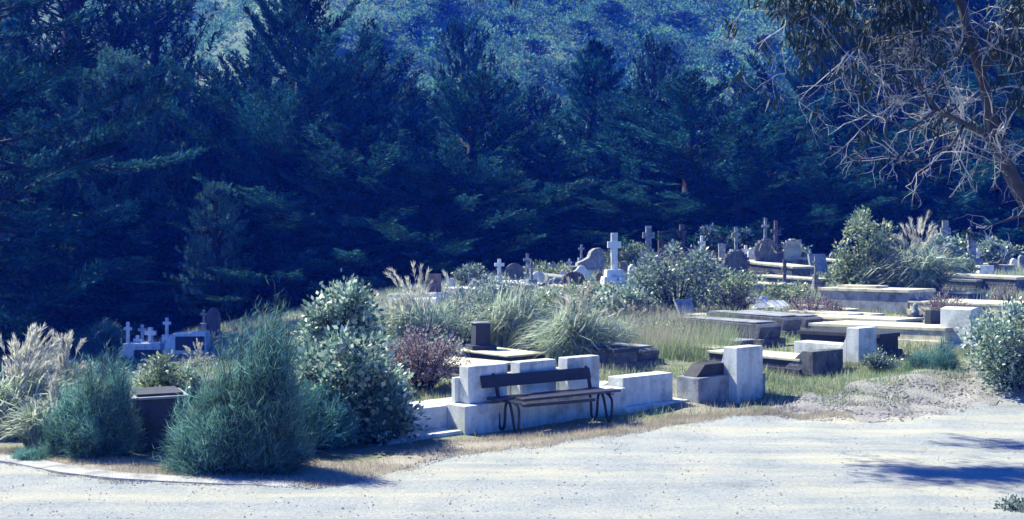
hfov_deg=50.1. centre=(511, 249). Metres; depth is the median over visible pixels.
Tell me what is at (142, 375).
plume grass
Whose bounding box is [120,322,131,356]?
cross monument
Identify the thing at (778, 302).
headstone
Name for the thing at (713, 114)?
pine tree
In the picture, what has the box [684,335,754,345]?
ledger grave
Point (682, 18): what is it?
pine tree
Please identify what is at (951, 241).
leafy shrub
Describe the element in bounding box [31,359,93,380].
feathery shrub
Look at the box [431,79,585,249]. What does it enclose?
cypress tree
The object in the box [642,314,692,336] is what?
leafy shrub
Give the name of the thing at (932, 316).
headstone
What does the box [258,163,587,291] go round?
cypress tree
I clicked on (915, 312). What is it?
grave ornament
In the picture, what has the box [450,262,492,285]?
leafy shrub
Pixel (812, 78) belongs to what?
cypress tree
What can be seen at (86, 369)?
leafy shrub
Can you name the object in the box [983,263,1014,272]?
ledger grave
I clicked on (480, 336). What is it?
grave pedestal
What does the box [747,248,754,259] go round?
headstone
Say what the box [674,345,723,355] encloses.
ledger grave
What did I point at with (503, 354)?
ledger grave
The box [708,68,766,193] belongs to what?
pine tree
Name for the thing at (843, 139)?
cypress tree
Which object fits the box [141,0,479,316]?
cypress tree
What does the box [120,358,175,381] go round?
leafy shrub
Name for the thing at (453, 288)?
ledger grave
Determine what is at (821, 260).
headstone
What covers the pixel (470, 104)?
cypress tree
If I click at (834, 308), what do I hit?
twiggy shrub
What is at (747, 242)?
leafy shrub
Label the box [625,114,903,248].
cypress tree
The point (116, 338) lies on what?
feathery shrub
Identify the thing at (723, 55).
pine tree
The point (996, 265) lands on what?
headstone
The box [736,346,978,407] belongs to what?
bank grass
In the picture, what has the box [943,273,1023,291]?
ledger grave
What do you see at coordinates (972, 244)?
column statue
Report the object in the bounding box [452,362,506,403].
headstone
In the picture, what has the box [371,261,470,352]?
plume grass
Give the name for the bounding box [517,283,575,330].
leafy shrub
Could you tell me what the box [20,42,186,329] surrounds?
pine tree
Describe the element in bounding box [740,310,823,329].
ledger grave
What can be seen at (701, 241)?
cross monument
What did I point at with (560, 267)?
leafy shrub
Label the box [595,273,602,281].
headstone
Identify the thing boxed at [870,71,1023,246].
cypress tree
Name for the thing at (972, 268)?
leafy shrub
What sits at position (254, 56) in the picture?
cypress tree
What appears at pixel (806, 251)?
leafy shrub
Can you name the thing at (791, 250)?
arched monument
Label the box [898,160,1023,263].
cypress tree
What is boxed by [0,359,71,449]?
plume grass
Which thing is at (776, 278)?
ledger grave
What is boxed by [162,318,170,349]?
cross monument
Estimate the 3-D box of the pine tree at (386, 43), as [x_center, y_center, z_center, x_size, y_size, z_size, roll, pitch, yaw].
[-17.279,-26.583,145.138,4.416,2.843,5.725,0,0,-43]
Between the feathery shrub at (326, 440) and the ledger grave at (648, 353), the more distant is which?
the ledger grave at (648, 353)
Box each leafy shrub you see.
[44,360,108,386]
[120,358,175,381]
[133,348,192,396]
[173,362,210,400]
[285,268,397,371]
[289,315,431,446]
[367,308,395,346]
[378,325,471,357]
[433,276,513,312]
[433,295,496,346]
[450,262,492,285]
[457,267,551,326]
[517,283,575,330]
[523,259,572,273]
[557,277,623,305]
[588,278,657,317]
[601,293,669,320]
[604,240,651,267]
[617,239,729,311]
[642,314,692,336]
[685,222,743,255]
[706,267,767,302]
[727,226,773,253]
[749,243,812,256]
[760,279,814,301]
[823,205,898,286]
[857,345,902,372]
[921,229,976,263]
[944,254,985,273]
[953,294,1023,394]
[976,235,1023,263]
[993,493,1023,511]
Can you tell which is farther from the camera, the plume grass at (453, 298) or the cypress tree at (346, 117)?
the cypress tree at (346, 117)
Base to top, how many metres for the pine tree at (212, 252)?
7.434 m
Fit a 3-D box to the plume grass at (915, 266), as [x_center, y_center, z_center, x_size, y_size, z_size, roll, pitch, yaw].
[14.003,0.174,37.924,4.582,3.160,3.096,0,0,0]
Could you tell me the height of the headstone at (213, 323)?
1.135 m
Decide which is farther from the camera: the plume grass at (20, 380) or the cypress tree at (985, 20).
the cypress tree at (985, 20)
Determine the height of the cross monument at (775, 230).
2.056 m
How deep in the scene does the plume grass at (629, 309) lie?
26.89 m
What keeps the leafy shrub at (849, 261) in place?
on the ground at (351, 453)
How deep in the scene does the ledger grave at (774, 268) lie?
45.19 m
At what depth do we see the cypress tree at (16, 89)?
46.68 m
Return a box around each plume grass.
[0,322,85,440]
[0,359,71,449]
[24,329,107,394]
[121,362,193,393]
[169,338,222,370]
[356,289,389,326]
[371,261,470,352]
[430,270,475,328]
[452,283,487,343]
[453,275,562,351]
[504,275,650,364]
[530,271,586,313]
[597,293,656,342]
[613,296,665,330]
[852,210,981,290]
[860,261,892,286]
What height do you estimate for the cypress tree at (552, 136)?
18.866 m
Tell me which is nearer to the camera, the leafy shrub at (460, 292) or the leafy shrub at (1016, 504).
the leafy shrub at (1016, 504)
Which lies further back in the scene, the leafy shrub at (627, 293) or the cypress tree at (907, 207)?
the cypress tree at (907, 207)
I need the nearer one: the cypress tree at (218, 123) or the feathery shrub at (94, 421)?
the feathery shrub at (94, 421)
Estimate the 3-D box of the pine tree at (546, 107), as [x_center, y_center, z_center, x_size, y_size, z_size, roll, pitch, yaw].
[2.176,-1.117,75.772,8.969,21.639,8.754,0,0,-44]
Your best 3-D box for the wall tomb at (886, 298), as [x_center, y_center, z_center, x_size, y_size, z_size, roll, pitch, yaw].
[11.692,1.686,35.174,1.820,1.040,3.120,0,0,-44]
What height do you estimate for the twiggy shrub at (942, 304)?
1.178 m
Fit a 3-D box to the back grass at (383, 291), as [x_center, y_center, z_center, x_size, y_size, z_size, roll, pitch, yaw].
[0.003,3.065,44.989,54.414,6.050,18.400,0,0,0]
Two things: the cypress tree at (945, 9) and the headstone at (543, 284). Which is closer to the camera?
the headstone at (543, 284)
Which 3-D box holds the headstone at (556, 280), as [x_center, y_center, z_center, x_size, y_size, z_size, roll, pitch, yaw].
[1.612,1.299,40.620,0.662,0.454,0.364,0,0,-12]
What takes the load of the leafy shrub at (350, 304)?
on the ground at (351, 453)
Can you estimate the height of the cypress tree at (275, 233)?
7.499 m
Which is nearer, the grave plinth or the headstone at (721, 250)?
the grave plinth
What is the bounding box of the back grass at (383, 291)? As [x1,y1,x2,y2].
[0,253,1023,388]
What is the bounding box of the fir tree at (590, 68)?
[519,37,662,262]
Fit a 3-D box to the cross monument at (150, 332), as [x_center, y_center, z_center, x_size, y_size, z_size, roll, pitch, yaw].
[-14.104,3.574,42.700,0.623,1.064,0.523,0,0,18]
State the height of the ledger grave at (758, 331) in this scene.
0.640 m
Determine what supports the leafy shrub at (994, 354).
on the ground at (351, 453)
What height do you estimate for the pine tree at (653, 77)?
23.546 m
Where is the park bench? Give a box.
[480,365,620,434]
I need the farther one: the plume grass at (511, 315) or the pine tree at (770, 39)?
the pine tree at (770, 39)
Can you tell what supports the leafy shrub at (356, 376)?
on the ground at (351, 453)
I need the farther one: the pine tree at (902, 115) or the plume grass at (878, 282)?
the pine tree at (902, 115)
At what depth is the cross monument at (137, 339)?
42.71 m
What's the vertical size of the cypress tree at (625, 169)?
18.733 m
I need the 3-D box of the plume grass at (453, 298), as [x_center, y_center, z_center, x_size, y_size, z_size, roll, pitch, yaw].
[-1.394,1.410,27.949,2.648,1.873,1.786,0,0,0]
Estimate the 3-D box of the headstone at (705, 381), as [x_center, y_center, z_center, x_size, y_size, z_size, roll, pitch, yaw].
[3.311,2.326,18.677,0.950,0.760,0.500,0,0,-40]
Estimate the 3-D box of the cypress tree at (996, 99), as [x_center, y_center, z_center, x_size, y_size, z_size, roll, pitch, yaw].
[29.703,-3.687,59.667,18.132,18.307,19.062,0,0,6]
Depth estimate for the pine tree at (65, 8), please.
65.33 m
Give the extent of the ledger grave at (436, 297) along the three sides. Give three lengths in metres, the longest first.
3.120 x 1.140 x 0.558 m
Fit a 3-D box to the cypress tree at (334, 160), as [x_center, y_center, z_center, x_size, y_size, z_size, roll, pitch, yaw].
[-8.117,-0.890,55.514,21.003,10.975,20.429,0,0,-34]
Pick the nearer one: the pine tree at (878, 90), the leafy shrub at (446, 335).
the leafy shrub at (446, 335)
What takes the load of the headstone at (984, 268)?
on the ground at (351, 453)
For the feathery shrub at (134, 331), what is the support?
on the ground at (351, 453)
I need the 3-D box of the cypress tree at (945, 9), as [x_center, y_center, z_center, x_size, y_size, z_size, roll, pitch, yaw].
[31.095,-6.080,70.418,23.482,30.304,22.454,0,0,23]
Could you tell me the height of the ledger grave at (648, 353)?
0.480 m
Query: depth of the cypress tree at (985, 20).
68.75 m
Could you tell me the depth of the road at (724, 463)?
11.97 m
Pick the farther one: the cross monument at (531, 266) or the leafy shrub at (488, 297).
the cross monument at (531, 266)
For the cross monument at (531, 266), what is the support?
on the ground at (351, 453)
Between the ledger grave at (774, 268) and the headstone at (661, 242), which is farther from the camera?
the headstone at (661, 242)
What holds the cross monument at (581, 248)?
on the ground at (351, 453)
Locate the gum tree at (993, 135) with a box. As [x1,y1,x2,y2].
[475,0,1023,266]
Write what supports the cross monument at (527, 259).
on the ground at (351, 453)
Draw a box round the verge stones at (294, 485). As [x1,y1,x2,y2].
[0,413,832,489]
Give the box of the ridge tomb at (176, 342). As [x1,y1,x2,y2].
[164,330,210,354]
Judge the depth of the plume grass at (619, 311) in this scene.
24.41 m
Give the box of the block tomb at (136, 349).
[128,342,161,357]
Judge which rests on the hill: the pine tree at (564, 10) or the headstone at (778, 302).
the pine tree at (564, 10)
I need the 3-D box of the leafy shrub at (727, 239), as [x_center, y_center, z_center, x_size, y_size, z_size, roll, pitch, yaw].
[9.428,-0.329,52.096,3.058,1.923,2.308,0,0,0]
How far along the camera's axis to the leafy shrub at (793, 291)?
37.39 m
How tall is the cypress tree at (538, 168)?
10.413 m
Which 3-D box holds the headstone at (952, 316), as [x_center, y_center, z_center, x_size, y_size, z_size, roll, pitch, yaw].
[9.349,1.752,24.355,1.100,1.010,2.500,0,0,-40]
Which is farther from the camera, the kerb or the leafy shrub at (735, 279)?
the leafy shrub at (735, 279)
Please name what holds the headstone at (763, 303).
on the ground at (351, 453)
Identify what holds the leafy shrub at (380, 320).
on the ground at (351, 453)
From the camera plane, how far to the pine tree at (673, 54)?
149.13 m
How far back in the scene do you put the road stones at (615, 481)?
11.76 m
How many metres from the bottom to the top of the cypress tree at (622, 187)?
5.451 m
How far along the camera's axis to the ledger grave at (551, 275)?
45.22 m
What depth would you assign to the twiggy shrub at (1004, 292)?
33.88 m
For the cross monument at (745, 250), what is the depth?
48.02 m
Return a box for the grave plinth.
[381,385,625,444]
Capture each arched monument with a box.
[722,250,749,278]
[781,239,802,263]
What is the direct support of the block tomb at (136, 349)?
on the ground at (351, 453)
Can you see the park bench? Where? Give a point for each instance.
(503, 380)
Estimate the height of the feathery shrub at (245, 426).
2.554 m
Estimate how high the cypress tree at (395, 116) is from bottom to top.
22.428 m
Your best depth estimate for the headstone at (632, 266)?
46.20 m
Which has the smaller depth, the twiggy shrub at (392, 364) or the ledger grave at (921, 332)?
the twiggy shrub at (392, 364)
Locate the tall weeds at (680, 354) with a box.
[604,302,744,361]
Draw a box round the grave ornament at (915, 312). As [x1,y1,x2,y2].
[907,303,922,316]
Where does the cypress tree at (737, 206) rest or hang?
on the ground at (351, 453)
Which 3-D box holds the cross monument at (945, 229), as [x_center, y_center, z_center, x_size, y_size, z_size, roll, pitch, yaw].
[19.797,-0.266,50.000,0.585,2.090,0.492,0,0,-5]
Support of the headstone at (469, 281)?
on the ground at (351, 453)
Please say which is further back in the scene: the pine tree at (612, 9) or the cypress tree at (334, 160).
the pine tree at (612, 9)
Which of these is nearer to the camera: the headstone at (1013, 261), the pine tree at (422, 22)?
the headstone at (1013, 261)
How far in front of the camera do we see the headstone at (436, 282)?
40.51 m
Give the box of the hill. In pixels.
[4,0,1021,208]
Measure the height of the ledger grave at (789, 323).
0.610 m
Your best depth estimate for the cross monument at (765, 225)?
47.76 m
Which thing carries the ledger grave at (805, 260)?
on the ground at (351, 453)
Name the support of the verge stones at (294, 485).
on the verge at (403, 459)
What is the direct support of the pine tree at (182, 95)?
on the ground at (351, 453)
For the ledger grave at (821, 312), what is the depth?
31.16 m
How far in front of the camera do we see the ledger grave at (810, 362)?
20.89 m
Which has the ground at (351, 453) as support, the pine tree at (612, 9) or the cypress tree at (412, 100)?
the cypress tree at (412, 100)
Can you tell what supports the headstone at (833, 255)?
on the ground at (351, 453)
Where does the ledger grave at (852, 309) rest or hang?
on the ground at (351, 453)
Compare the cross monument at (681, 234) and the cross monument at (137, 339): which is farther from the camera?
the cross monument at (681, 234)
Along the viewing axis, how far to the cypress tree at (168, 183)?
57.58 m
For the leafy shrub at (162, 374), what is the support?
on the ground at (351, 453)
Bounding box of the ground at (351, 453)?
[0,261,1023,462]
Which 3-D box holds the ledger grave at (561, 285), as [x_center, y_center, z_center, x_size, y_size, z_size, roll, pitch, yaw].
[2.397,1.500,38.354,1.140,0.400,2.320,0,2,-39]
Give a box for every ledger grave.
[388,292,453,307]
[394,357,510,378]
[445,286,511,295]
[453,346,546,360]
[493,280,541,290]
[524,272,563,278]
[535,265,576,271]
[549,284,614,294]
[590,345,641,369]
[610,342,664,366]
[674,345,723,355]
[681,316,785,348]
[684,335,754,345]
[704,348,842,377]
[707,310,801,336]
[711,258,816,276]
[737,281,794,290]
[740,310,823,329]
[755,274,830,289]
[788,309,863,314]
[797,304,858,311]
[798,257,838,269]
[798,328,902,358]
[809,320,953,347]
[815,314,923,322]
[822,310,884,315]
[907,299,1023,319]
[933,290,982,299]
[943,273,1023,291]
[944,278,983,291]
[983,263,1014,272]
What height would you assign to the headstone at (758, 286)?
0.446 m
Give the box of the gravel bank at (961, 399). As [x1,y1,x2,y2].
[770,366,1023,422]
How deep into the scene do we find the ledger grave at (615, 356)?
21.70 m
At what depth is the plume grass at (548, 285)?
32.99 m
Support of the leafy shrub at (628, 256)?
on the ground at (351, 453)
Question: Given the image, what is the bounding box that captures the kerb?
[0,454,304,486]
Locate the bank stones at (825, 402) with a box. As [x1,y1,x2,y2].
[770,368,1023,422]
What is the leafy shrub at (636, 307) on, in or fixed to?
on the ground at (351, 453)
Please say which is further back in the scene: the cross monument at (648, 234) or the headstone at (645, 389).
the cross monument at (648, 234)
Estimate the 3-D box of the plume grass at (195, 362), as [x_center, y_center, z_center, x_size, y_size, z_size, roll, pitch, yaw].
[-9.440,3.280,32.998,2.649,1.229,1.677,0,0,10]
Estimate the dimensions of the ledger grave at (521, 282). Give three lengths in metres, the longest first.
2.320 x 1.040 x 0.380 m
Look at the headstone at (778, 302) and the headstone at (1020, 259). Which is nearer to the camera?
the headstone at (778, 302)
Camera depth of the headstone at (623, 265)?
47.31 m
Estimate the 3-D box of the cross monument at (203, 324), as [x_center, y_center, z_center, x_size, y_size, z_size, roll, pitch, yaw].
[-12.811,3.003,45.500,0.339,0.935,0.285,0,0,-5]
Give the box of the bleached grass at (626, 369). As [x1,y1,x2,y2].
[1,256,1023,440]
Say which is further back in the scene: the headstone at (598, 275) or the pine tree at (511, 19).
the pine tree at (511, 19)
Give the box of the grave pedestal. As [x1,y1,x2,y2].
[465,321,496,350]
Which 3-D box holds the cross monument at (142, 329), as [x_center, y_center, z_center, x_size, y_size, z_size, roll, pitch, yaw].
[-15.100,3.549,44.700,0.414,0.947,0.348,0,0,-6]
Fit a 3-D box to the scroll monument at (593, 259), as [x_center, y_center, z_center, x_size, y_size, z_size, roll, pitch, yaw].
[3.415,0.581,48.456,1.394,1.289,0.800,0,0,-12]
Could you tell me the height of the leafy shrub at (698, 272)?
2.390 m
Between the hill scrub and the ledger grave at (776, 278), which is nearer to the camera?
the ledger grave at (776, 278)
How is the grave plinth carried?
on the ground at (351, 453)
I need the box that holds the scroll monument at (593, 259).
[574,248,606,273]
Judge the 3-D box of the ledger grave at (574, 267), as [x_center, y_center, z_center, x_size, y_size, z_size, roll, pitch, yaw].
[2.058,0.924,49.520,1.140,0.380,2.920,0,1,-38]
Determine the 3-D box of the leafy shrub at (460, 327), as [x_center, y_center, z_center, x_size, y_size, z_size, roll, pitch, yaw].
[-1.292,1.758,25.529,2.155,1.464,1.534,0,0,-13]
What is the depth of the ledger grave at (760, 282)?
40.58 m
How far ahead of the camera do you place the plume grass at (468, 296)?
26.99 m
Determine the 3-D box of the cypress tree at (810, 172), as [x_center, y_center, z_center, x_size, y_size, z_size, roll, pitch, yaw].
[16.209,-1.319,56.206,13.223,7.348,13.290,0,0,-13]
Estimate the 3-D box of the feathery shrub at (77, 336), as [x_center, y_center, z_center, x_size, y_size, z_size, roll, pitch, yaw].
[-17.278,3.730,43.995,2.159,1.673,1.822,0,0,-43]
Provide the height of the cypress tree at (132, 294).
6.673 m
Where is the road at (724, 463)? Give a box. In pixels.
[0,386,1023,518]
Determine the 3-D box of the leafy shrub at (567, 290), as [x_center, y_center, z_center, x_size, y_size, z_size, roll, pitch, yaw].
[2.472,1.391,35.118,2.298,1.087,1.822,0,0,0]
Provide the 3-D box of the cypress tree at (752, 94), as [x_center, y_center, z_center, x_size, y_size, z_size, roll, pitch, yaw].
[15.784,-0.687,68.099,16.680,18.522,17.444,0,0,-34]
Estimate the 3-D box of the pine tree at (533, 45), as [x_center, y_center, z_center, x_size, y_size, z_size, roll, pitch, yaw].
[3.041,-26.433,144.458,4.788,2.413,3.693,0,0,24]
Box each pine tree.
[0,0,229,321]
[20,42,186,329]
[21,0,237,285]
[118,54,257,339]
[160,179,255,319]
[381,37,398,56]
[401,16,432,37]
[422,10,503,146]
[425,0,471,18]
[488,15,526,36]
[516,39,549,57]
[521,76,568,188]
[554,3,576,16]
[561,20,605,39]
[590,0,639,23]
[610,31,709,225]
[661,10,702,30]
[663,51,689,64]
[677,80,736,224]
[704,49,740,73]
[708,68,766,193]
[751,34,782,49]
[778,71,829,150]
[821,24,925,171]
[827,46,944,164]
[896,13,985,126]
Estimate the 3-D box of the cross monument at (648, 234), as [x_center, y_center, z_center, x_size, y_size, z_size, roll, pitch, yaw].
[6.172,-0.186,49.500,0.680,1.727,0.571,0,0,-10]
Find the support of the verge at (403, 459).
on the ground at (351, 453)
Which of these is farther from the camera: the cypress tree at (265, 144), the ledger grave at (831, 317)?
the cypress tree at (265, 144)
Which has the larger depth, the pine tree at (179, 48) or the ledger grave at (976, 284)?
the pine tree at (179, 48)
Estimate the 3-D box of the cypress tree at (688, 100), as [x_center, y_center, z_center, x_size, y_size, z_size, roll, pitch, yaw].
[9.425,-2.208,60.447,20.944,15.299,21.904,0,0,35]
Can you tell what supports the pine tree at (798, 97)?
on the ground at (351, 453)
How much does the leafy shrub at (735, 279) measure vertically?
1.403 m
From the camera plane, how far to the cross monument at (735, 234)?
45.76 m
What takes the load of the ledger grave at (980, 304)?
on the ground at (351, 453)
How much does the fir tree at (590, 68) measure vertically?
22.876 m
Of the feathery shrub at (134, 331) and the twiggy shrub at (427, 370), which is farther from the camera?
the feathery shrub at (134, 331)
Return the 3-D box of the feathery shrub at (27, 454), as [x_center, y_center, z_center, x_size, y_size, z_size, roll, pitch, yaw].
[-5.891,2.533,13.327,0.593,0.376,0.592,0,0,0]
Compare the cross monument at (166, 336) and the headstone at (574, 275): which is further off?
the cross monument at (166, 336)
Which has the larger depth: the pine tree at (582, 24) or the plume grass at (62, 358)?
the pine tree at (582, 24)
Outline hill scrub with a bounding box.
[81,0,1022,206]
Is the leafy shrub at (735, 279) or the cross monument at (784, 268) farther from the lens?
the cross monument at (784, 268)
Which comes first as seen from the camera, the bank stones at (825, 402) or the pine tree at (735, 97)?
the bank stones at (825, 402)
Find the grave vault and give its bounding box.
[130,386,188,452]
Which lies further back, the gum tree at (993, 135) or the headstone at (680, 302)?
the headstone at (680, 302)
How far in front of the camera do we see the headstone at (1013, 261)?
47.93 m
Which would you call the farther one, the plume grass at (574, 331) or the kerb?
the plume grass at (574, 331)
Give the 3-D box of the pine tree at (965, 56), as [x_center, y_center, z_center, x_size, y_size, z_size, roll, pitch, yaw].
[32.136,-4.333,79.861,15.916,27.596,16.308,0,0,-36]
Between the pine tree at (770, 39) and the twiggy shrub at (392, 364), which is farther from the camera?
the pine tree at (770, 39)
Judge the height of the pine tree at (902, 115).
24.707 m
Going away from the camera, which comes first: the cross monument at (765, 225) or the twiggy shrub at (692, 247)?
the cross monument at (765, 225)
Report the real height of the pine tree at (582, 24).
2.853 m
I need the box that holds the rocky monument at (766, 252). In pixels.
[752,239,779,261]
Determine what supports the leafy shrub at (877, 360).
on the ground at (351, 453)
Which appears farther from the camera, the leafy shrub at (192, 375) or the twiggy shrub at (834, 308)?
the twiggy shrub at (834, 308)
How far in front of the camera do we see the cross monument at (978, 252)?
49.02 m
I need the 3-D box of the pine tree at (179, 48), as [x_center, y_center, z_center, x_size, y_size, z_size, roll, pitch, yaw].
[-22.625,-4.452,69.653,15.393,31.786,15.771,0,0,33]
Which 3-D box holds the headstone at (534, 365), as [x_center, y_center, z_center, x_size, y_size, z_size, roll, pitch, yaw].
[0.270,1.932,16.461,0.790,0.530,0.310,0,0,-40]
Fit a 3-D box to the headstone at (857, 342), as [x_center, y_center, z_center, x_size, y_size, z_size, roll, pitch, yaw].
[6.478,1.986,22.043,0.720,0.900,1.660,0,0,-40]
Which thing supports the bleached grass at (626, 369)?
on the ground at (351, 453)
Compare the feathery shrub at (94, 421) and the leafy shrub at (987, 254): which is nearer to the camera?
the feathery shrub at (94, 421)
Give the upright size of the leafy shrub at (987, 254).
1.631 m
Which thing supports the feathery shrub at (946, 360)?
on the ground at (351, 453)
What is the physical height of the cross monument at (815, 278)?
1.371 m
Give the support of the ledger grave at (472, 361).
on the ground at (351, 453)
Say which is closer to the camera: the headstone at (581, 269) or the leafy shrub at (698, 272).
the leafy shrub at (698, 272)
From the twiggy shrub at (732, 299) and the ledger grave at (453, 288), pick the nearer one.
the twiggy shrub at (732, 299)
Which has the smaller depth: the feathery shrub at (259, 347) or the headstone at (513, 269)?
the feathery shrub at (259, 347)
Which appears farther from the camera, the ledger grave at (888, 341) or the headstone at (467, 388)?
the ledger grave at (888, 341)
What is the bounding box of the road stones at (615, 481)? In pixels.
[0,389,1023,518]
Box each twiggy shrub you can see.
[385,357,417,393]
[386,319,470,390]
[653,245,717,259]
[697,276,768,310]
[784,279,835,312]
[814,293,847,310]
[909,284,972,318]
[989,282,1023,300]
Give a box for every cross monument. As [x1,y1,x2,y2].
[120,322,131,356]
[133,335,141,341]
[138,324,147,341]
[144,327,156,341]
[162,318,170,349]
[199,310,206,330]
[493,259,503,283]
[523,253,530,278]
[526,260,536,283]
[577,244,583,261]
[600,233,627,287]
[638,248,645,270]
[642,226,654,261]
[675,225,687,261]
[698,236,705,264]
[729,227,742,250]
[743,245,749,253]
[760,218,768,246]
[771,221,782,262]
[782,259,786,283]
[811,256,819,289]
[940,221,950,238]
[976,248,983,262]
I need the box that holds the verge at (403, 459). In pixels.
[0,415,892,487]
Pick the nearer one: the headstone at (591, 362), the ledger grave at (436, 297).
the headstone at (591, 362)
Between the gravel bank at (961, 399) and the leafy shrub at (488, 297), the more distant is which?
the leafy shrub at (488, 297)
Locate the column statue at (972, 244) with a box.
[964,227,982,264]
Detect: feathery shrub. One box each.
[9,443,51,460]
[25,341,151,461]
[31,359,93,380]
[55,324,94,359]
[80,315,131,358]
[121,320,147,341]
[146,274,326,477]
[234,336,297,365]
[291,371,366,451]
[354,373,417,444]
[899,334,963,371]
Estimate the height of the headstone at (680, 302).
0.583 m
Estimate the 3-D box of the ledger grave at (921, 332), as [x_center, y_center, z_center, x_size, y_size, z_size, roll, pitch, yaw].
[8.774,2.012,25.244,1.640,0.584,3.520,0,-1,-40]
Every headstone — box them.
[93,330,112,355]
[206,307,221,334]
[426,274,440,292]
[447,278,455,286]
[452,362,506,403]
[468,278,475,285]
[505,263,523,280]
[507,358,555,394]
[533,271,544,281]
[540,279,551,287]
[550,278,562,283]
[556,355,598,389]
[561,271,584,284]
[574,265,592,277]
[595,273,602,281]
[599,371,688,413]
[620,261,626,271]
[628,264,634,279]
[658,231,672,260]
[673,299,695,313]
[677,361,728,403]
[710,251,717,267]
[718,244,725,257]
[721,345,764,403]
[746,296,773,308]
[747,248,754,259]
[749,284,766,294]
[767,300,795,309]
[794,326,876,365]
[807,254,827,274]
[829,252,837,258]
[925,309,939,323]
[940,306,988,348]
[973,265,993,273]
[988,263,998,273]
[1010,258,1017,267]
[1016,255,1023,269]
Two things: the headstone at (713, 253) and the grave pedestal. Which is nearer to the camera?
the grave pedestal
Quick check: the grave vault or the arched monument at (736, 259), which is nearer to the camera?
the grave vault
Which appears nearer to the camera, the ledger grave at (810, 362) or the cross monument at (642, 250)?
the ledger grave at (810, 362)
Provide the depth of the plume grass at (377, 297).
29.99 m
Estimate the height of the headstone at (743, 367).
1.030 m
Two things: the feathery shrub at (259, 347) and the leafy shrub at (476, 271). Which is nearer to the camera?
the feathery shrub at (259, 347)
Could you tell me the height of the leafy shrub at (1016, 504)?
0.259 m
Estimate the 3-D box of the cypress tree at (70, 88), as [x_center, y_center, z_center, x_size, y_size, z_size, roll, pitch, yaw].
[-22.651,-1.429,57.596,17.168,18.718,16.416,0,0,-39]
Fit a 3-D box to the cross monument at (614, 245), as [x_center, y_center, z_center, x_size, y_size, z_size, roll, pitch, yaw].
[4.053,0.492,43.380,1.344,2.274,1.129,0,0,-6]
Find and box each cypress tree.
[0,0,60,281]
[0,0,210,343]
[0,50,246,357]
[0,95,190,355]
[0,163,264,358]
[0,218,268,341]
[83,184,444,321]
[129,122,539,311]
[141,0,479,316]
[148,27,327,323]
[148,70,283,337]
[219,53,437,314]
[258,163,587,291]
[310,27,459,278]
[311,69,648,283]
[380,79,439,227]
[381,85,509,250]
[391,137,707,282]
[424,108,555,240]
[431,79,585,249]
[486,180,732,269]
[514,68,884,257]
[542,87,732,257]
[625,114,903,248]
[635,166,863,261]
[700,90,826,225]
[703,91,948,251]
[720,151,957,257]
[727,0,958,247]
[753,116,1023,259]
[778,0,1023,228]
[829,0,1023,219]
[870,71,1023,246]
[882,22,1023,257]
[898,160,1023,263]
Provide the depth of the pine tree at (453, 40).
77.61 m
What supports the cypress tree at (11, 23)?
on the ground at (351, 453)
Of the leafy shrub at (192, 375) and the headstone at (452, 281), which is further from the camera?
the headstone at (452, 281)
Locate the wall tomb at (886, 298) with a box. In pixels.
[819,284,935,315]
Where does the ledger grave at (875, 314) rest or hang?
on the ground at (351, 453)
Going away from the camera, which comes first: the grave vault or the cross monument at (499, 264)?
the grave vault
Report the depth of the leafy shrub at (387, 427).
14.55 m
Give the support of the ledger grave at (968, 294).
on the ground at (351, 453)
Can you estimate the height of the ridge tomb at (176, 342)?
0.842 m
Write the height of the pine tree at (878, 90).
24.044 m
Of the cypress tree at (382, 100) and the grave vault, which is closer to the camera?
the grave vault
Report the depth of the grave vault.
14.08 m
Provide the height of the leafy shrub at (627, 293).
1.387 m
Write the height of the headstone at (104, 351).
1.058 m
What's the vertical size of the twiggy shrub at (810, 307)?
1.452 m
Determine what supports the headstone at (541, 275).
on the ground at (351, 453)

